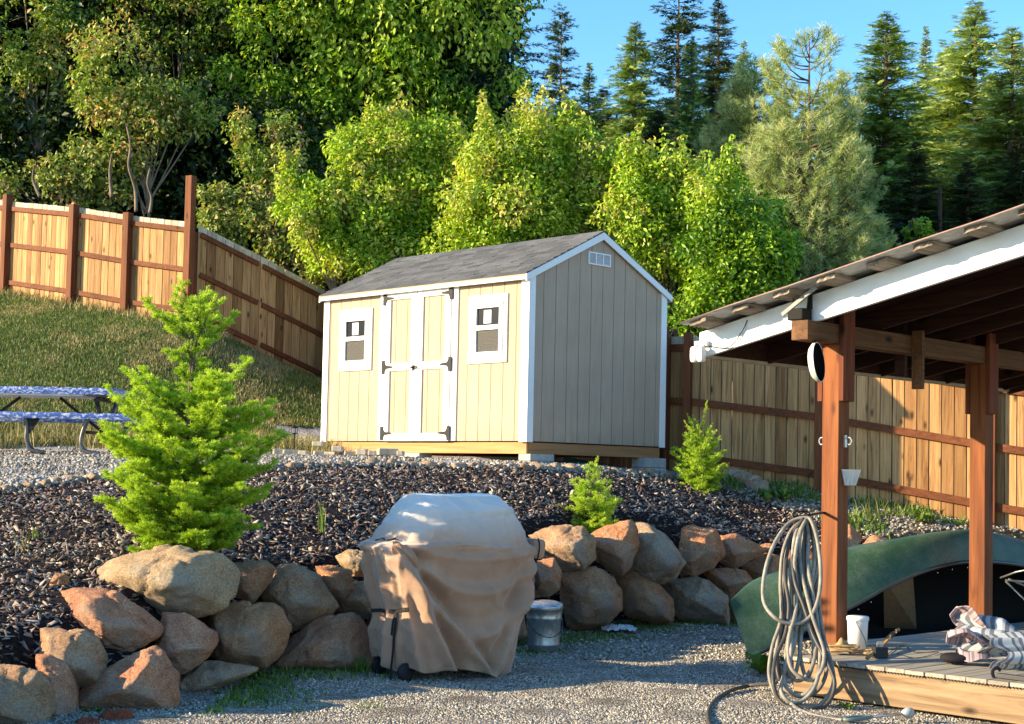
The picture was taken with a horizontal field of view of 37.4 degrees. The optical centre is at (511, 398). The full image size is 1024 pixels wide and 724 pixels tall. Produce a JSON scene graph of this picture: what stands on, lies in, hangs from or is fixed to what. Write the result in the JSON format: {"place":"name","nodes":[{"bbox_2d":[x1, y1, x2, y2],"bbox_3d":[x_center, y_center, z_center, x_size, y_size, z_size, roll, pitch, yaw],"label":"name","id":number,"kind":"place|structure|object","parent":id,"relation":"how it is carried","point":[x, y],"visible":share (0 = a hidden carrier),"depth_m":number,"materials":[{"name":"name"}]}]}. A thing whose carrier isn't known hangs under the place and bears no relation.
{"place":"outdoors","nodes":[
{"label":"outdoors","id":0,"kind":"place"},
{"bbox_2d":[0,285,232,340],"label":"fence foot grass","id":1,"kind":"structure","parent":0,"point":[63,304],"depth_m":27.41,"materials":[{"name":"plant"}]},
{"bbox_2d":[0,293,321,450],"bbox_3d":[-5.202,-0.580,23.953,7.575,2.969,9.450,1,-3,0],"label":"lawn slope","id":2,"kind":"structure","parent":0,"point":[107,368],"depth_m":24.18,"materials":[{"name":"green plant"}]},
{"bbox_2d":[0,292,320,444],"bbox_3d":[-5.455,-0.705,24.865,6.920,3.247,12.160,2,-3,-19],"label":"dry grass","id":3,"kind":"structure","parent":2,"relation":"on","point":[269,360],"depth_m":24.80,"materials":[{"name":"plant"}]},
{"bbox_2d":[193,225,326,377],"bbox_3d":[-4.610,-1.605,27.701,2.868,2.830,0.211,4,-4,-41],"label":"sloping fence","id":4,"kind":"object","parent":2,"relation":"on","point":[299,339],"visible":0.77,"depth_m":27.66,"materials":[{"name":"brown wood"}]},
{"bbox_2d":[0,425,679,484],"bbox_3d":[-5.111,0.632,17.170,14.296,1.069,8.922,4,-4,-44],"label":"gravel path","id":5,"kind":"structure","parent":0,"point":[316,430],"depth_m":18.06,"materials":[{"name":"grey gravel"}]},
{"bbox_2d":[0,386,153,454],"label":"picnic table","id":6,"kind":"object","parent":5,"relation":"on","point":[30,420],"visible":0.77,"depth_m":17.22,"materials":[{"name":"blue fabric"}]},
{"bbox_2d":[0,408,347,454],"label":"tall dry grass","id":7,"kind":"structure","parent":5,"relation":"on","point":[45,436],"depth_m":19.58,"materials":[{"name":"plant"}]},
{"bbox_2d":[0,458,680,492],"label":"path edge pebbles","id":8,"kind":"object","parent":5,"relation":"on","point":[511,465],"visible":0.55,"depth_m":15.30,"materials":[{"name":"grey gravel"}]},
{"bbox_3d":[-2.302,0.762,19.817,0.220,0.110,0.380,4,-4,-45],"label":"concrete block","id":9,"kind":"object","parent":5,"relation":"on","visible":0},
{"bbox_2d":[319,231,672,457],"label":"garden shed","id":10,"kind":"structure","parent":9,"relation":"on","point":[556,346],"depth_m":18.26,"materials":[{"name":"beige wood"}]},
{"bbox_2d":[338,308,372,371],"bbox_3d":[-2.018,-0.756,19.451,0.036,0.795,0.665,4,-4,-45],"label":"window frame","id":11,"kind":"structure","parent":10,"relation":"in","point":[355,325],"depth_m":19.43,"materials":[{"name":"white paint"}]},
{"bbox_2d":[380,291,417,440],"bbox_3d":[-1.403,-0.410,18.801,0.039,1.875,0.641,4,-4,-45],"label":"door panel","id":12,"kind":"structure","parent":10,"relation":"in","point":[400,342],"depth_m":18.80,"materials":[{"name":"beige wood"}]},
{"bbox_2d":[414,287,452,440],"bbox_3d":[-0.943,-0.424,18.337,0.039,1.875,0.646,4,-4,-45],"label":"door panel","id":13,"kind":"structure","parent":10,"relation":"in","point":[434,307],"depth_m":18.35,"materials":[{"name":"beige wood"}]},
{"bbox_2d":[467,293,508,363],"bbox_3d":[-0.288,-0.818,17.700,0.036,0.803,0.653,4,-4,-45],"label":"window frame","id":14,"kind":"structure","parent":10,"relation":"in","point":[488,314],"depth_m":17.69,"materials":[{"name":"white paint"}]},
{"bbox_2d":[0,301,870,692],"bbox_3d":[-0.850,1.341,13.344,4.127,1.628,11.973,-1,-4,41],"label":"bark mulch","id":15,"kind":"object","parent":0,"point":[257,536],"visible":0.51,"depth_m":13.07,"materials":[{"name":"brown gravel"}]},
{"bbox_2d":[39,627,108,687],"bbox_3d":[-2.671,1.578,9.207,0.395,0.361,0.483,3,-3,-26],"label":"boulder","id":16,"kind":"object","parent":15,"relation":"on","point":[82,654],"visible":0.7,"depth_m":9.06,"materials":[{"name":"beige stone"}]},
{"bbox_2d":[60,587,164,652],"bbox_3d":[-2.568,1.422,9.705,0.600,0.408,0.662,3,-4,-37],"label":"boulder","id":17,"kind":"object","parent":15,"relation":"on","point":[116,620],"visible":0.8,"depth_m":9.51,"materials":[{"name":"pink stone"}]},
{"bbox_2d":[97,544,240,617],"bbox_3d":[-2.286,1.238,10.185,0.900,0.516,0.815,3,-3,-28],"label":"boulder","id":18,"kind":"object","parent":15,"relation":"on","point":[160,579],"visible":0.83,"depth_m":9.99,"materials":[{"name":"stone"}]},
{"bbox_2d":[154,612,218,673],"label":"boulder","id":19,"kind":"object","parent":15,"relation":"on","point":[185,642],"visible":0.86,"depth_m":9.69,"materials":[{"name":"brown stone"}]},
{"bbox_2d":[92,274,291,552],"bbox_3d":[-2.296,0.154,10.746,1.424,2.053,1.367,1,-3,0],"label":"fir sapling","id":20,"kind":"object","parent":15,"relation":"on","point":[211,524],"visible":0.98,"depth_m":10.54,"materials":[{"name":"green plant"}]},
{"bbox_2d":[203,600,291,669],"bbox_3d":[-1.854,1.637,10.534,0.554,0.478,0.746,2,-3,-24],"label":"boulder","id":21,"kind":"object","parent":15,"relation":"on","point":[257,634],"visible":0.88,"depth_m":10.29,"materials":[{"name":"brown stone"}]},
{"bbox_2d":[234,560,275,602],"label":"boulder","id":22,"kind":"object","parent":21,"relation":"on","point":[256,577],"visible":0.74,"depth_m":10.71,"materials":[{"name":"brown stone"}]},
{"bbox_2d":[261,563,339,633],"bbox_3d":[-1.572,1.472,11.151,0.559,0.520,0.554,0,-3,23],"label":"boulder","id":23,"kind":"object","parent":15,"relation":"on","point":[301,596],"visible":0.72,"depth_m":10.98,"materials":[{"name":"beige stone"}]},
{"bbox_2d":[557,456,622,533],"bbox_3d":[0.792,1.049,15.077,0.645,0.968,0.662,3,-3,-30],"label":"fir sapling","id":24,"kind":"object","parent":15,"relation":"on","point":[601,514],"visible":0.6,"depth_m":14.98,"materials":[{"name":"green plant"}]},
{"bbox_2d":[669,400,729,493],"bbox_3d":[2.167,0.566,17.505,0.691,1.109,0.685,2,-3,-14],"label":"spruce sapling","id":25,"kind":"object","parent":15,"relation":"on","point":[697,462],"visible":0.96,"depth_m":17.40,"materials":[{"name":"green plant"}]},
{"bbox_2d":[741,553,779,579],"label":"boulder","id":26,"kind":"object","parent":15,"relation":"on","point":[754,568],"visible":0.45,"depth_m":15.81,"materials":[{"name":"brown stone"}]},
{"bbox_2d":[0,620,1013,723],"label":"ground","id":27,"kind":"structure","parent":0,"point":[341,699],"depth_m":9.83,"materials":[{"name":"grey gravel"}]},
{"bbox_2d":[0,664,55,722],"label":"boulder","id":28,"kind":"object","parent":27,"relation":"on","point":[27,695],"visible":0.98,"depth_m":8.56,"materials":[{"name":"beige stone"}]},
{"bbox_2d":[35,654,79,716],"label":"boulder","id":29,"kind":"object","parent":27,"relation":"on","point":[62,680],"visible":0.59,"depth_m":8.83,"materials":[{"name":"brown stone"}]},
{"bbox_2d":[79,645,179,710],"bbox_3d":[-2.350,1.742,9.213,0.670,0.476,0.640,1,-3,0],"label":"boulder","id":30,"kind":"object","parent":27,"relation":"on","point":[149,677],"visible":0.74,"depth_m":9.04,"materials":[{"name":"brown stone"}]},
{"bbox_2d":[179,660,257,691],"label":"boulder","id":31,"kind":"object","parent":27,"relation":"on","point":[208,675],"visible":0.82,"depth_m":9.89,"materials":[{"name":"grey stone"}]},
{"bbox_2d":[270,612,372,669],"bbox_3d":[-1.409,1.796,11.059,0.802,0.484,0.686,1,-3,0],"label":"boulder","id":32,"kind":"object","parent":27,"relation":"on","point":[328,642],"visible":0.73,"depth_m":10.84,"materials":[{"name":"brown stone"}]},
{"bbox_2d":[335,581,371,619],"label":"boulder","id":33,"kind":"object","parent":32,"relation":"on","point":[356,601],"visible":0.43,"depth_m":11.45,"materials":[{"name":"beige stone"}]},
{"bbox_2d":[315,565,354,599],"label":"boulder","id":34,"kind":"object","parent":33,"relation":"on","point":[338,581],"visible":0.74,"depth_m":11.29,"materials":[{"name":"stone"}]},
{"bbox_2d":[335,549,363,576],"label":"boulder","id":35,"kind":"object","parent":33,"relation":"on","point":[349,559],"visible":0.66,"depth_m":11.68,"materials":[{"name":"stone"}]},
{"bbox_2d":[358,493,544,680],"bbox_3d":[-0.427,1.342,10.914,1.393,1.317,0.802,3,-3,-33],"label":"covered grill","id":36,"kind":"object","parent":27,"relation":"on","point":[448,584],"visible":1,"depth_m":10.66,"materials":[{"name":"beige fabric"}]},
{"bbox_2d":[197,617,738,716],"bbox_3d":[0.216,2.066,12.530,1.713,0.106,8.336,-1,-4,37],"label":"ground cover","id":37,"kind":"object","parent":27,"relation":"on","point":[238,691],"visible":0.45,"depth_m":10.51,"materials":[{"name":"green plant"}]},
{"bbox_2d":[526,600,563,652],"bbox_3d":[0.260,1.901,12.633,0.350,0.424,0.350,2,-3,-20],"label":"galvanised bucket","id":38,"kind":"object","parent":27,"relation":"on","point":[544,619],"visible":0.94,"depth_m":12.53,"materials":[{"name":"metal"}]},
{"bbox_2d":[559,566,622,630],"bbox_3d":[0.728,1.862,14.071,0.598,0.607,0.703,2,-3,-23],"label":"boulder","id":39,"kind":"object","parent":27,"relation":"on","point":[591,597],"visible":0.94,"depth_m":13.87,"materials":[{"name":"brown stone"}]},
{"bbox_2d":[534,557,562,597],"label":"boulder","id":40,"kind":"object","parent":39,"relation":"on","point":[548,576],"visible":0.84,"depth_m":13.52,"materials":[{"name":"stone"}]},
{"bbox_2d":[528,524,596,571],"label":"boulder","id":41,"kind":"object","parent":39,"relation":"on","point":[570,548],"visible":0.9,"depth_m":13.91,"materials":[{"name":"beige stone"}]},
{"bbox_2d":[615,570,674,624],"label":"boulder","id":42,"kind":"object","parent":27,"relation":"on","point":[645,599],"visible":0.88,"depth_m":14.46,"materials":[{"name":"brown stone"}]},
{"bbox_2d":[591,520,639,576],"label":"boulder","id":43,"kind":"object","parent":42,"relation":"on","point":[617,545],"visible":0.88,"depth_m":14.27,"materials":[{"name":"stone"}]},
{"bbox_2d":[630,522,685,584],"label":"boulder","id":44,"kind":"object","parent":42,"relation":"on","point":[659,558],"visible":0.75,"depth_m":14.57,"materials":[{"name":"grey stone"}]},
{"bbox_2d":[515,618,847,660],"bbox_3d":[2.013,2.200,14.255,5.917,0.101,4.323,1,-3,0],"label":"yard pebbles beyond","id":45,"kind":"object","parent":27,"relation":"on","point":[653,652],"visible":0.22,"depth_m":13.02,"materials":[{"name":"grey gravel"}]},
{"bbox_2d":[664,576,729,624],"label":"boulder","id":46,"kind":"object","parent":27,"relation":"on","point":[697,598],"visible":0.96,"depth_m":14.91,"materials":[{"name":"grey stone"}]},
{"bbox_2d":[678,525,725,577],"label":"boulder","id":47,"kind":"object","parent":46,"relation":"on","point":[701,550],"visible":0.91,"depth_m":15.05,"materials":[{"name":"stone"}]},
{"bbox_2d":[722,589,738,621],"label":"boulder","id":48,"kind":"object","parent":27,"relation":"on","point":[731,612],"visible":0.1,"depth_m":15.26,"materials":[{"name":"brown stone"}]},
{"bbox_2d":[703,567,752,592],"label":"boulder","id":49,"kind":"object","parent":48,"relation":"on","point":[731,580],"visible":0.72,"depth_m":15.31,"materials":[{"name":"stone"}]},
{"bbox_2d":[720,533,766,567],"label":"boulder","id":50,"kind":"object","parent":49,"relation":"on","point":[740,551],"visible":0.84,"depth_m":15.53,"materials":[{"name":"stone"}]},
{"bbox_2d":[713,471,968,538],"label":"bank weeds","id":51,"kind":"object","parent":27,"relation":"on","point":[730,481],"visible":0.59,"depth_m":17.70,"materials":[{"name":"green plant"}]},
{"bbox_2d":[680,204,1023,643],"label":"open pavilion","id":52,"kind":"structure","parent":27,"relation":"on","point":[946,307],"depth_m":11.08,"materials":[{"name":"brown wood"}]},
{"bbox_2d":[792,511,824,517],"bbox_3d":[2.139,0.818,10.687,0.112,0.059,0.640,0,-3,30],"label":"hose hanger","id":53,"kind":"object","parent":52,"relation":"attached to","point":[812,514],"visible":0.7,"depth_m":10.46,"materials":[{"name":"black metal"}]},
{"bbox_2d":[706,516,842,723],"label":"garden hose","id":54,"kind":"object","parent":53,"relation":"hanging from","point":[789,619],"visible":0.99,"depth_m":9.96,"materials":[{"name":"rubber"}]},
{"bbox_2d":[808,340,824,381],"bbox_3d":[2.161,-0.317,10.749,0.081,0.399,0.286,0,-3,28],"label":"round wall clock","id":55,"kind":"object","parent":52,"relation":"hanging from","point":[816,363],"visible":1,"depth_m":10.80,"materials":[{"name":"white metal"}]},
{"bbox_2d":[730,530,1023,659],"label":"canoe","id":56,"kind":"object","parent":27,"relation":"on","point":[913,584],"visible":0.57,"depth_m":12.71,"materials":[{"name":"plastic"}]},
{"bbox_2d":[793,622,1023,723],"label":"wooden deck","id":57,"kind":"structure","parent":27,"relation":"on","point":[936,684],"depth_m":9.70,"materials":[{"name":"brown wood"}]},
{"bbox_2d":[846,615,868,649],"bbox_3d":[2.464,1.666,10.774,0.158,0.234,0.158,1,-3,0],"label":"plastic bucket","id":58,"kind":"object","parent":57,"relation":"on","point":[855,635],"visible":0.83,"depth_m":10.71,"materials":[{"name":"white plastic"}]},
{"bbox_2d":[828,628,899,659],"bbox_3d":[2.462,1.697,10.627,0.388,0.147,1.115,0,-3,28],"label":"rope heap","id":59,"kind":"object","parent":57,"relation":"on","point":[841,645],"visible":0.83,"depth_m":10.37,"materials":[{"name":"fabric"}]},
{"bbox_2d":[940,606,1023,669],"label":"folded umbrella","id":60,"kind":"object","parent":57,"relation":"on","point":[973,636],"visible":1,"depth_m":9.92,"materials":[{"name":"fabric"}]},
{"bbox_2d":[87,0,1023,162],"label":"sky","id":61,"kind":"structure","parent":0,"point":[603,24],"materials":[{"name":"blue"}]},
{"bbox_2d":[231,319,1017,527],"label":"forest floor","id":62,"kind":"structure","parent":0,"point":[570,459],"depth_m":24.45,"materials":[{"name":"soil"}]},
{"bbox_2d":[65,9,227,217],"bbox_3d":[-7.726,-5.065,31.558,3.412,6.261,1.585,1,-3,0],"label":"madrone tree","id":63,"kind":"object","parent":62,"relation":"on","point":[153,91],"visible":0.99,"depth_m":31.58,"materials":[{"name":"green plant"}]},
{"bbox_2d":[196,180,259,247],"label":"glossy bush","id":64,"kind":"object","parent":62,"relation":"on","point":[212,216],"visible":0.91,"depth_m":29.52,"materials":[{"name":"green plant"}]},
{"bbox_2d":[220,101,312,297],"bbox_3d":[-5.108,-3.676,31.099,1.925,4.921,1.198,1,-3,0],"label":"madrone tree","id":65,"kind":"object","parent":62,"relation":"on","point":[263,173],"visible":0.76,"depth_m":31.07,"materials":[{"name":"green plant"}]},
{"bbox_2d":[233,177,339,323],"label":"glossy bush","id":66,"kind":"object","parent":62,"relation":"on","point":[275,246],"visible":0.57,"depth_m":29.46,"materials":[{"name":"green plant"}]},
{"bbox_2d":[268,142,423,289],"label":"lime shrub","id":67,"kind":"object","parent":62,"relation":"on","point":[320,214],"visible":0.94,"depth_m":27.52,"materials":[{"name":"green plant"}]},
{"bbox_2d":[290,90,466,278],"bbox_3d":[-2.217,-2.850,28.124,3.874,5.936,1.515,1,-3,0],"label":"lime shrub","id":68,"kind":"object","parent":62,"relation":"on","point":[394,142],"visible":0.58,"depth_m":28.05,"materials":[{"name":"green plant"}]},
{"bbox_2d":[306,110,521,281],"bbox_3d":[-1.588,-2.605,28.064,4.831,5.628,1.692,1,-3,0],"label":"lime shrub","id":69,"kind":"object","parent":62,"relation":"on","point":[375,189],"visible":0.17,"depth_m":27.88,"materials":[{"name":"green plant"}]},
{"bbox_2d":[420,86,572,253],"bbox_3d":[-0.294,-2.580,27.025,2.738,6.196,1.698,1,-3,0],"label":"lime shrub","id":70,"kind":"object","parent":62,"relation":"on","point":[483,201],"visible":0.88,"depth_m":27.07,"materials":[{"name":"green plant"}]},
{"bbox_2d":[501,75,644,241],"bbox_3d":[1.036,-2.772,27.717,3.066,6.540,1.639,1,-3,0],"label":"lime shrub","id":71,"kind":"object","parent":62,"relation":"on","point":[578,133],"visible":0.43,"depth_m":27.58,"materials":[{"name":"green plant"}]},
{"bbox_2d":[585,123,723,335],"bbox_3d":[2.623,-2.142,26.897,2.740,5.672,1.528,2,-3,-12],"label":"lime shrub","id":72,"kind":"object","parent":62,"relation":"on","point":[638,219],"visible":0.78,"depth_m":26.83,"materials":[{"name":"green plant"}]},
{"bbox_2d":[506,127,808,336],"bbox_3d":[2.545,-2.235,27.651,5.817,5.583,1.538,1,-3,0],"label":"lime shrub","id":73,"kind":"object","parent":62,"relation":"on","point":[779,203],"visible":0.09,"depth_m":27.56,"materials":[{"name":"green plant"}]},
{"bbox_2d":[667,134,805,440],"bbox_3d":[3.705,-1.824,25.513,2.510,5.430,1.371,1,-3,0],"label":"lime shrub","id":74,"kind":"object","parent":62,"relation":"on","point":[721,223],"visible":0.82,"depth_m":25.43,"materials":[{"name":"green plant"}]},
{"bbox_2d":[677,472,1023,540],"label":"dirt bank","id":75,"kind":"structure","parent":0,"point":[996,530],"depth_m":17.20,"materials":[{"name":"soil"}]},
{"bbox_2d":[659,332,1023,531],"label":"fence","id":76,"kind":"object","parent":75,"relation":"on","point":[685,395],"visible":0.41,"depth_m":18.16,"materials":[{"name":"brown wood"}]},
{"bbox_2d":[702,476,1023,537],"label":"bank rubble","id":77,"kind":"object","parent":75,"relation":"on","point":[937,523],"visible":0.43,"depth_m":17.29,"materials":[{"name":"grey gravel"}]},
{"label":"hillside","id":78,"kind":"structure","parent":0,"visible":0},
{"bbox_2d":[0,0,105,198],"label":"madrone tree","id":79,"kind":"object","parent":78,"relation":"on","point":[32,65],"visible":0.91,"depth_m":33.19,"materials":[{"name":"green plant"}]},
{"bbox_2d":[0,130,156,212],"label":"glossy bush","id":80,"kind":"object","parent":78,"relation":"on","point":[77,186],"visible":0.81,"depth_m":31.64,"materials":[{"name":"green plant"}]},
{"bbox_2d":[0,175,196,321],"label":"fence","id":81,"kind":"object","parent":78,"relation":"on","point":[125,260],"visible":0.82,"depth_m":27.80,"materials":[{"name":"brown wood"}]},
{"bbox_2d":[92,0,248,171],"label":"madrone tree","id":82,"kind":"object","parent":78,"relation":"on","point":[204,6],"visible":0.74,"depth_m":34.67,"materials":[{"name":"green plant"}]},
{"bbox_2d":[203,0,347,265],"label":"madrone tree","id":83,"kind":"object","parent":78,"relation":"on","point":[270,78],"visible":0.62,"depth_m":33.62,"materials":[{"name":"green plant"}]},
{"bbox_2d":[267,0,546,167],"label":"bigleaf tree","id":84,"kind":"object","parent":78,"relation":"on","point":[437,21],"visible":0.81,"depth_m":33.95,"materials":[{"name":"green plant"}]},
{"bbox_2d":[0,0,1023,336],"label":"forest undergrowth","id":85,"kind":"object","parent":78,"relation":"on","point":[208,160],"visible":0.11,"depth_m":34.11,"materials":[{"name":"green plant"}]},
{"bbox_2d":[501,1,565,155],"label":"conifer tree","id":86,"kind":"object","parent":78,"relation":"on","point":[528,55],"visible":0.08,"depth_m":46.56,"materials":[{"name":"green plant"}]},
{"bbox_2d":[535,2,598,147],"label":"pine tree","id":87,"kind":"object","parent":78,"relation":"on","point":[553,68],"visible":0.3,"depth_m":50.54,"materials":[{"name":"green plant"}]},
{"bbox_2d":[570,63,613,171],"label":"fir tree","id":88,"kind":"object","parent":78,"relation":"on","point":[590,102],"visible":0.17,"depth_m":46.45,"materials":[{"name":"green plant"}]},
{"bbox_2d":[596,21,677,160],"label":"fir tree","id":89,"kind":"object","parent":78,"relation":"on","point":[634,105],"visible":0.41,"depth_m":52.39,"materials":[{"name":"green plant"}]},
{"bbox_2d":[638,108,678,175],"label":"fir tree","id":90,"kind":"object","parent":78,"relation":"on","point":[659,119],"visible":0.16,"depth_m":44.33,"materials":[{"name":"green plant"}]},
{"bbox_2d":[626,0,748,176],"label":"fir tree","id":91,"kind":"object","parent":78,"relation":"on","point":[684,26],"visible":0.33,"depth_m":54.50,"materials":[{"name":"green plant"}]},
{"bbox_2d":[663,36,715,175],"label":"fir tree","id":92,"kind":"object","parent":78,"relation":"on","point":[691,106],"visible":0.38,"depth_m":42.39,"materials":[{"name":"green plant"}]},
{"bbox_2d":[677,0,750,176],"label":"fir tree","id":93,"kind":"object","parent":78,"relation":"on","point":[713,77],"visible":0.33,"depth_m":52.54,"materials":[{"name":"green plant"}]},
{"bbox_2d":[694,51,839,295],"bbox_3d":[5.442,-4.469,35.465,4.174,7.098,4.123,3,-3,-28],"label":"pine tree","id":94,"kind":"object","parent":78,"relation":"on","point":[741,121],"visible":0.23,"depth_m":34.98,"materials":[{"name":"green plant"}]},
{"bbox_2d":[723,22,892,295],"bbox_3d":[6.444,-4.346,33.387,3.878,7.777,4.109,0,-3,15],"label":"tree","id":95,"kind":"object","parent":78,"relation":"on","point":[814,191],"visible":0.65,"depth_m":32.68,"materials":[{"name":"green plant"}]},
{"bbox_2d":[790,136,900,283],"bbox_3d":[7.481,-3.341,34.144,2.649,5.211,2.681,2,-3,-13],"label":"pine tree","id":96,"kind":"object","parent":78,"relation":"on","point":[850,207],"visible":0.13,"depth_m":33.88,"materials":[{"name":"green plant"}]},
{"bbox_2d":[812,10,986,244],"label":"fir tree","id":97,"kind":"object","parent":78,"relation":"on","point":[885,125],"visible":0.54,"depth_m":44.09,"materials":[{"name":"green plant"}]},
{"bbox_2d":[875,141,962,247],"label":"fir tree","id":98,"kind":"object","parent":78,"relation":"on","point":[905,216],"visible":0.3,"depth_m":40.19,"materials":[{"name":"green plant"}]},
{"bbox_2d":[901,26,944,168],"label":"fir tree","id":99,"kind":"object","parent":78,"relation":"on","point":[926,42],"visible":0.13,"depth_m":58.68,"materials":[{"name":"green plant"}]},
{"bbox_2d":[900,45,993,213],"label":"fir tree","id":100,"kind":"object","parent":78,"relation":"on","point":[942,115],"visible":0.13,"depth_m":48.23,"materials":[{"name":"green plant"}]},
{"bbox_2d":[897,0,1018,231],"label":"fir tree","id":101,"kind":"object","parent":78,"relation":"on","point":[963,56],"visible":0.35,"depth_m":47.35,"materials":[{"name":"green plant"}]},
{"bbox_2d":[933,162,1003,230],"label":"fir tree","id":102,"kind":"object","parent":78,"relation":"on","point":[968,201],"visible":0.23,"depth_m":40.16,"materials":[{"name":"green plant"}]},
{"bbox_2d":[937,25,1023,220],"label":"fir tree","id":103,"kind":"object","parent":78,"relation":"on","point":[1006,129],"visible":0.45,"depth_m":45.32,"materials":[{"name":"green plant"}]},
{"bbox_2d":[978,136,1023,215],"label":"fir tree","id":104,"kind":"object","parent":78,"relation":"on","point":[1015,178],"visible":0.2,"depth_m":41.26,"materials":[{"name":"green plant"}]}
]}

